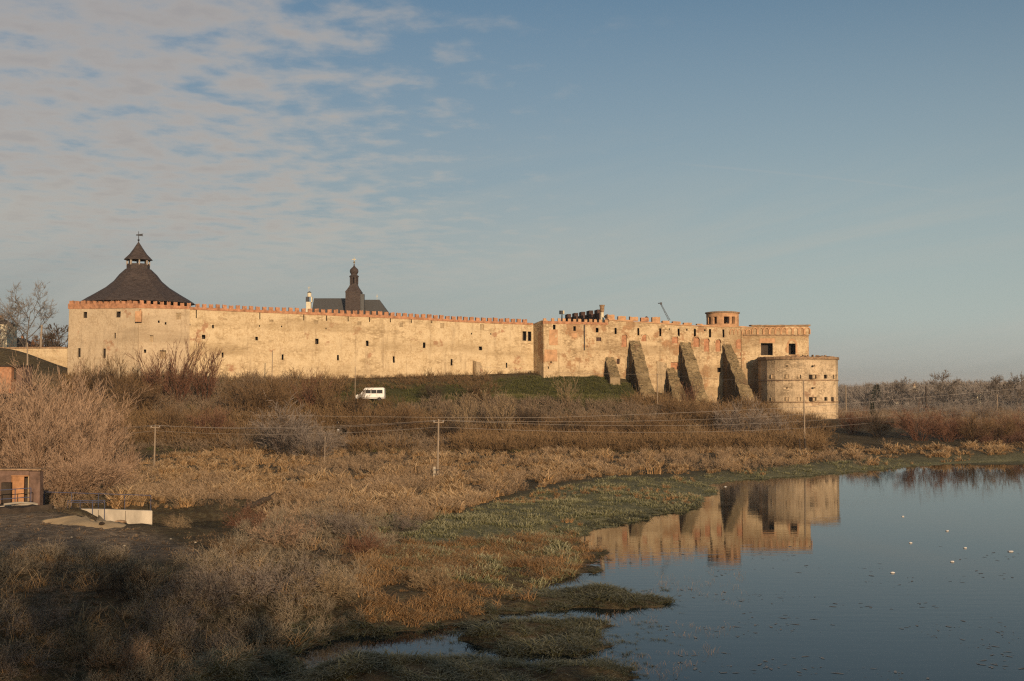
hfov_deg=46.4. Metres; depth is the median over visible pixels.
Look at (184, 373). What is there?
shrub
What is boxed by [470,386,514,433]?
shrub
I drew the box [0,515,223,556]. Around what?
track grass
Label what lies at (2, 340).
bare tree
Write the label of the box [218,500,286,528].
weedy bush
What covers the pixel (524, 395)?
hill grass
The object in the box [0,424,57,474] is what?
willow bush
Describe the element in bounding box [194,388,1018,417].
overhead wire
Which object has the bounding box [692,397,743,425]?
shrub
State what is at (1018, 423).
shrub
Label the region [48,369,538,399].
wall foot weeds
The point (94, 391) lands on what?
willow bush
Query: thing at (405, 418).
shrub
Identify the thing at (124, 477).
willow bush
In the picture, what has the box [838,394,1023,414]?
wood undergrowth
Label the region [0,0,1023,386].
sky
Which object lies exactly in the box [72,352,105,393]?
shrub
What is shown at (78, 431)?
willow bush
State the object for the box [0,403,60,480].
willow bush
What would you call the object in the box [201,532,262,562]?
weedy bush
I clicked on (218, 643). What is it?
weedy bush
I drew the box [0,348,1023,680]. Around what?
ground
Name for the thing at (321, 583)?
weedy bush
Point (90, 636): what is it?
weedy bush
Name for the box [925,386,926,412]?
utility pole
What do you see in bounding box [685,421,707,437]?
shrub
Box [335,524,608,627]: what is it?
orange reeds
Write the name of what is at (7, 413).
willow bush
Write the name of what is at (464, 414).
shrub
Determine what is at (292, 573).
weedy bush
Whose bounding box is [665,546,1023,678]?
foam flecks
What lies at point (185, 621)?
weedy bush
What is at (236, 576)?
weedy bush
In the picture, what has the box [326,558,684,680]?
drowned grass
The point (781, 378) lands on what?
round bastion
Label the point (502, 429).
overhead wire
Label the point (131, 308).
fortress bastion
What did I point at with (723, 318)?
brick turret
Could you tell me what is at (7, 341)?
house
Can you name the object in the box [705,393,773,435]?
shrub
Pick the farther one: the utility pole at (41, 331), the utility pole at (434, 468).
the utility pole at (41, 331)
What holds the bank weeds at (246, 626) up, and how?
on the ground at (158, 536)
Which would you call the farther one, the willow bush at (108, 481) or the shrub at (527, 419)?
the shrub at (527, 419)
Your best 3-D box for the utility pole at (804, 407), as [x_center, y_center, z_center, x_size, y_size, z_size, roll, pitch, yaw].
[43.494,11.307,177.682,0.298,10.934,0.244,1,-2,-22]
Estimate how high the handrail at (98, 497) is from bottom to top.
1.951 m
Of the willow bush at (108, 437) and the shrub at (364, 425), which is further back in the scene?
the shrub at (364, 425)
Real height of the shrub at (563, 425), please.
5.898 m
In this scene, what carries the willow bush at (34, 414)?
on the ground at (158, 536)
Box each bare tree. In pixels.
[0,281,67,346]
[0,303,36,346]
[19,333,38,346]
[28,332,65,346]
[39,323,68,346]
[889,377,917,401]
[928,370,965,402]
[984,375,1011,405]
[999,372,1023,409]
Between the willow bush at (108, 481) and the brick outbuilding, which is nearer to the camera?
the willow bush at (108, 481)
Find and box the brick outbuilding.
[0,365,32,393]
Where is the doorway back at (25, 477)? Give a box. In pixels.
[15,476,27,501]
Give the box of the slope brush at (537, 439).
[23,363,839,452]
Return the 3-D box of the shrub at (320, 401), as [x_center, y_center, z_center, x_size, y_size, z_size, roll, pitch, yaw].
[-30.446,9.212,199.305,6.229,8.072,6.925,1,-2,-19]
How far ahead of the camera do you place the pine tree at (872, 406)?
299.50 m
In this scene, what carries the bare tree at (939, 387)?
on the ground at (158, 536)
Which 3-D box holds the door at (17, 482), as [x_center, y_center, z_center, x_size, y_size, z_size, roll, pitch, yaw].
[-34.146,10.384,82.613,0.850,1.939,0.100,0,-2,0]
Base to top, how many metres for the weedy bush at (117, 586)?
2.158 m
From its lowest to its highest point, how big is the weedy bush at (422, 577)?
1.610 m
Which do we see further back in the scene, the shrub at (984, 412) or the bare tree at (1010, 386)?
the bare tree at (1010, 386)
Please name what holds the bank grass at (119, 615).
on the ground at (158, 536)
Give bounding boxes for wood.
[838,378,1023,409]
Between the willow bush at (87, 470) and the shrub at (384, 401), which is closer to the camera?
the willow bush at (87, 470)
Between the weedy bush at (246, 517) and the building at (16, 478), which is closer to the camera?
the weedy bush at (246, 517)
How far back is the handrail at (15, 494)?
80.00 m
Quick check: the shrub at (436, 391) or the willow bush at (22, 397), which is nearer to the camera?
the willow bush at (22, 397)
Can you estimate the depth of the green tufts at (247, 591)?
55.07 m
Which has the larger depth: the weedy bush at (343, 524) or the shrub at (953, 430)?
the shrub at (953, 430)
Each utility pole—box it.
[40,325,42,346]
[151,426,159,467]
[433,419,443,476]
[657,373,657,404]
[803,380,804,438]
[845,385,846,412]
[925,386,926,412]
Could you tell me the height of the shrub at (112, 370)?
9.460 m
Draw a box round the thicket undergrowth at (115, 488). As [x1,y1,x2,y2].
[43,483,152,511]
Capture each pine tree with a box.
[868,384,882,406]
[869,403,875,414]
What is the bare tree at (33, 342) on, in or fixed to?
on the ground at (158, 536)
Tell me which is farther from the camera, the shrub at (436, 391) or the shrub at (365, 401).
the shrub at (436, 391)
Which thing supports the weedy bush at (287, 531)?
on the ground at (158, 536)
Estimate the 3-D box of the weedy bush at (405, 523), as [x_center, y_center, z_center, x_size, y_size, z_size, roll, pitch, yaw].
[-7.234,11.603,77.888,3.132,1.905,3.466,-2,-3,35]
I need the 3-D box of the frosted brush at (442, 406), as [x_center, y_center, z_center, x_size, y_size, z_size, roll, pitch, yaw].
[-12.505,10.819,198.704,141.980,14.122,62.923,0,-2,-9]
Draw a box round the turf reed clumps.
[471,468,766,525]
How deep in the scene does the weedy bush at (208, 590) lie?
48.82 m
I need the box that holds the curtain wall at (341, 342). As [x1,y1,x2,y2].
[189,304,533,379]
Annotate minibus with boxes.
[356,388,385,400]
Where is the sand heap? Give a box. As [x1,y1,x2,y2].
[40,515,125,528]
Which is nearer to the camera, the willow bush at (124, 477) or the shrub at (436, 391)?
the willow bush at (124, 477)
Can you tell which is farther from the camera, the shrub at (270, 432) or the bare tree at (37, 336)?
the bare tree at (37, 336)
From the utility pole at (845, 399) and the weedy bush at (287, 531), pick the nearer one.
the weedy bush at (287, 531)
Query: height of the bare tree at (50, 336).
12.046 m
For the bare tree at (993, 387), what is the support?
on the ground at (158, 536)
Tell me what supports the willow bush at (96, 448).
on the ground at (158, 536)
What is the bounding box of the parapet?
[565,309,599,321]
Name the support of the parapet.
on the ruined palace
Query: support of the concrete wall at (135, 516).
on the ground at (158, 536)
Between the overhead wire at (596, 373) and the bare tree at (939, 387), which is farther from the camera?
the bare tree at (939, 387)
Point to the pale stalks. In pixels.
(78, 577)
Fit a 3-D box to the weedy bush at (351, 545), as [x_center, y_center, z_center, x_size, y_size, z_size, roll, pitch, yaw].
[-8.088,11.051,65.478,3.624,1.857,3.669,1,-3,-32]
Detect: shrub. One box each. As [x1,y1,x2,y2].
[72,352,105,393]
[79,366,121,402]
[103,353,145,392]
[107,364,176,413]
[122,347,174,395]
[144,333,218,402]
[145,396,198,434]
[169,344,224,400]
[185,404,240,436]
[209,364,297,414]
[234,369,305,412]
[249,390,338,455]
[287,418,354,458]
[288,367,334,409]
[311,377,346,411]
[334,383,370,415]
[336,406,396,438]
[350,392,370,407]
[371,393,430,436]
[374,396,396,408]
[416,415,463,438]
[419,382,445,398]
[445,387,478,431]
[459,374,504,403]
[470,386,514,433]
[505,399,548,429]
[543,412,583,433]
[552,374,580,407]
[573,405,619,436]
[618,402,673,437]
[658,389,709,420]
[676,380,702,401]
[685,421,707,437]
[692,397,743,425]
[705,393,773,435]
[746,402,797,433]
[795,407,837,435]
[834,402,870,433]
[854,407,899,437]
[888,400,958,440]
[925,407,969,441]
[938,401,970,420]
[954,406,1000,442]
[972,398,1006,418]
[975,409,1023,441]
[992,403,1023,438]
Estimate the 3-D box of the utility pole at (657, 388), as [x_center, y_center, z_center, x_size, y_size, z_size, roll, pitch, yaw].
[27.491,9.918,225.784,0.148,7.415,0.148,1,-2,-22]
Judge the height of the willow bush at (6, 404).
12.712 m
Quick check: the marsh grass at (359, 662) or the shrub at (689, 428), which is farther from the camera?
the shrub at (689, 428)
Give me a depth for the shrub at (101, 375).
194.66 m
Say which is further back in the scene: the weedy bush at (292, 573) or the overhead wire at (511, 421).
the overhead wire at (511, 421)
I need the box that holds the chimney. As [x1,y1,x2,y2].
[599,305,604,321]
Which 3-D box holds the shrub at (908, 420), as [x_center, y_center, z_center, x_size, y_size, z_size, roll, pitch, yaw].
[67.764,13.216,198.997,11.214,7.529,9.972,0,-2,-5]
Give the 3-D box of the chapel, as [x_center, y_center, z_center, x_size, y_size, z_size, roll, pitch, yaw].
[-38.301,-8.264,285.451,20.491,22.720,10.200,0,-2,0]
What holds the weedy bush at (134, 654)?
on the ground at (158, 536)
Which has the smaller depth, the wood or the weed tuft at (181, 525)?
the weed tuft at (181, 525)
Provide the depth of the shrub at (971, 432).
196.06 m
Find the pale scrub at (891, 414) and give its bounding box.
[838,403,1023,428]
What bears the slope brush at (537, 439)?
on the ground at (158, 536)
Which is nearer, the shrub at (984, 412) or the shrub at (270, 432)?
the shrub at (270, 432)
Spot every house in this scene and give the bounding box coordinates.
[0,317,16,346]
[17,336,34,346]
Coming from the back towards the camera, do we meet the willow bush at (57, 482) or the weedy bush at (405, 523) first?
the willow bush at (57, 482)
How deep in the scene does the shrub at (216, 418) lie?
180.97 m
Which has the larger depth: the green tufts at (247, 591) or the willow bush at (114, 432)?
the willow bush at (114, 432)
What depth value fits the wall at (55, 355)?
240.04 m
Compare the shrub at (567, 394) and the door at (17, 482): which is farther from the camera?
the shrub at (567, 394)
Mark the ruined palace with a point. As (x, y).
(641, 354)
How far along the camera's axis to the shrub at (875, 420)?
203.93 m
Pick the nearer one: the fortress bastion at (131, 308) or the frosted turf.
the frosted turf
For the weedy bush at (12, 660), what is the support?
on the ground at (158, 536)
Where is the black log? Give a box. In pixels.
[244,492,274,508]
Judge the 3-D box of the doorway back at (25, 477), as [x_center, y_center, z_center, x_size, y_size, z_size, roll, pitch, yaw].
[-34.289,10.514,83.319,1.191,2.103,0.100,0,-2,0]
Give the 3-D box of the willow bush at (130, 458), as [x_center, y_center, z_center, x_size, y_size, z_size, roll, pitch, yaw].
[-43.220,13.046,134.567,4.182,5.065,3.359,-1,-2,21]
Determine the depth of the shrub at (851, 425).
210.70 m
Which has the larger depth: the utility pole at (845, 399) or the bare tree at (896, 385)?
the bare tree at (896, 385)
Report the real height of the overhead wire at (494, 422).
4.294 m
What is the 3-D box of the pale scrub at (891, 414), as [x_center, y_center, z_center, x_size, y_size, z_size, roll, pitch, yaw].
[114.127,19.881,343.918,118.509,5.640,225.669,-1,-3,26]
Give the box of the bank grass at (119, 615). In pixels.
[0,507,399,680]
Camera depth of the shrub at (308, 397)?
201.64 m
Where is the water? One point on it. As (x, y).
(836, 533)
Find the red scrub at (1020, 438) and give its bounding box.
[880,414,1023,443]
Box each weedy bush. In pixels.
[0,585,83,641]
[0,628,68,679]
[27,613,125,668]
[60,631,156,678]
[77,557,167,607]
[112,586,215,648]
[144,557,254,615]
[161,622,242,663]
[175,540,292,608]
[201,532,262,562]
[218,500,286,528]
[229,549,328,607]
[240,503,322,547]
[291,561,365,605]
[303,501,373,536]
[330,525,392,555]
[374,506,426,530]
[400,559,455,590]
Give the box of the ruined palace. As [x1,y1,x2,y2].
[533,314,810,406]
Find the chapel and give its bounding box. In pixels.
[306,259,389,315]
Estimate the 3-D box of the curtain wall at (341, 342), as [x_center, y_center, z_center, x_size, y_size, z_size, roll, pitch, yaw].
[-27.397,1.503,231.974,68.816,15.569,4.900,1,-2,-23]
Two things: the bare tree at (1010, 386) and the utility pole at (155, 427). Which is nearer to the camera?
the utility pole at (155, 427)
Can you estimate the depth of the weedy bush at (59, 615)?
42.42 m
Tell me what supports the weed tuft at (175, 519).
on the ground at (158, 536)
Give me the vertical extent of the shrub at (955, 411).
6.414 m
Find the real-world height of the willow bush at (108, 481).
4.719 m
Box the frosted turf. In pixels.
[368,458,942,594]
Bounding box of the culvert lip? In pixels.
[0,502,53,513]
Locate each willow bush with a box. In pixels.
[0,350,94,477]
[0,367,34,450]
[0,371,55,467]
[0,372,69,467]
[0,377,43,467]
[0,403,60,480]
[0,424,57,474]
[5,388,103,488]
[21,358,126,472]
[22,451,97,503]
[42,438,127,499]
[54,376,153,481]
[55,418,125,492]
[60,445,136,495]
[72,390,131,470]
[86,448,145,488]
[114,437,147,469]
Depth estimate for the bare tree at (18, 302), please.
262.96 m
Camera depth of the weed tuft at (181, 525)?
70.66 m
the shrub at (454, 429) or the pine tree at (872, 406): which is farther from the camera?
the pine tree at (872, 406)
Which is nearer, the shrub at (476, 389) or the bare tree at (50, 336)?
the shrub at (476, 389)
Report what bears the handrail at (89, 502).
on the ground at (158, 536)
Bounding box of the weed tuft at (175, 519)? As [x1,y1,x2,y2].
[163,513,185,522]
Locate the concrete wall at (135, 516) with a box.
[54,507,151,523]
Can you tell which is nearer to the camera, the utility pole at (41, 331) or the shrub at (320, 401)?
the shrub at (320, 401)
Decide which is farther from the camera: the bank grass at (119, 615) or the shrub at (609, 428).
the shrub at (609, 428)
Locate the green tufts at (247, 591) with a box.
[1,521,395,673]
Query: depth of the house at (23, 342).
298.07 m
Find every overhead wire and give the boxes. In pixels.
[104,401,992,430]
[124,396,993,427]
[126,408,986,434]
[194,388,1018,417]
[478,366,731,379]
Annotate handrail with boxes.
[0,488,30,501]
[44,492,150,509]
[67,500,104,519]
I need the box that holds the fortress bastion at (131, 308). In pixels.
[67,231,194,379]
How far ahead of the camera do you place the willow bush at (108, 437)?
125.92 m
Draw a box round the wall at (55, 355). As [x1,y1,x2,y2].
[0,347,67,367]
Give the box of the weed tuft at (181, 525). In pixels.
[166,517,192,527]
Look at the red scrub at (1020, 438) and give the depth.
201.44 m
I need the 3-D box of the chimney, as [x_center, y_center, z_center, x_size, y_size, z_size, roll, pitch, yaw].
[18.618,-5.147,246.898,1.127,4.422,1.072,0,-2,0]
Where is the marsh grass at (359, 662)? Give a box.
[148,499,703,680]
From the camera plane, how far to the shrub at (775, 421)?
199.98 m
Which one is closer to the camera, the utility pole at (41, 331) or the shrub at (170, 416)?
the shrub at (170, 416)
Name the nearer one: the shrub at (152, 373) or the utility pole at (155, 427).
the utility pole at (155, 427)
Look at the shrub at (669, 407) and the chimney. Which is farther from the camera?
the chimney
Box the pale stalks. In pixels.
[0,504,390,680]
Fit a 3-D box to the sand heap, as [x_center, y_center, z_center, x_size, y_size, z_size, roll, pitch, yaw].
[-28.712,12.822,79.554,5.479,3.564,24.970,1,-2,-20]
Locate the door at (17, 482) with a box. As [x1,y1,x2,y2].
[12,477,23,501]
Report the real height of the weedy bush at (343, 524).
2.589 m
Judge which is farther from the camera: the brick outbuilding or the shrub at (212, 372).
the shrub at (212, 372)
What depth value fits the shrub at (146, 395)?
191.66 m
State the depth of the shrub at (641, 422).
191.60 m
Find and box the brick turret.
[705,311,739,325]
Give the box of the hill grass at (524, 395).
[45,374,823,451]
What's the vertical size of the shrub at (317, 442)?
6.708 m
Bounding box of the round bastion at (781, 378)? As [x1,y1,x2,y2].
[757,355,838,419]
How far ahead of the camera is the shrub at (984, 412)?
280.97 m
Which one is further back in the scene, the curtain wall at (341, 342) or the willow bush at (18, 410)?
the curtain wall at (341, 342)
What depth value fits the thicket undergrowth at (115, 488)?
95.70 m
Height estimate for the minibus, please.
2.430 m
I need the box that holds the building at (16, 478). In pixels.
[0,468,46,504]
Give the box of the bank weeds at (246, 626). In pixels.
[0,494,403,680]
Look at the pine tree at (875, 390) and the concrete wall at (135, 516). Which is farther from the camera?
the pine tree at (875, 390)
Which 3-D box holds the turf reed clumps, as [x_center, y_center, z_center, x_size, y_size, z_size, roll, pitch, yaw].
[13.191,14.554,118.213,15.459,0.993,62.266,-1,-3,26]
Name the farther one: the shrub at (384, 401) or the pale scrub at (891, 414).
the pale scrub at (891, 414)
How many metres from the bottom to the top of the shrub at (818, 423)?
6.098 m
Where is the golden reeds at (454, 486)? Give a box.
[101,440,1023,519]
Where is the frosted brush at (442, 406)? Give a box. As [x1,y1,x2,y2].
[23,365,812,451]
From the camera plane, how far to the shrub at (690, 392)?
237.97 m
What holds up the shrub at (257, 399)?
on the ground at (158, 536)
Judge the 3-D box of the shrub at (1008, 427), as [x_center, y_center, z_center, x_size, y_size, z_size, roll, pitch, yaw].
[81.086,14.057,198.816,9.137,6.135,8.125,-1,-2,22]
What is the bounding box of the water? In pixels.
[149,461,1023,680]

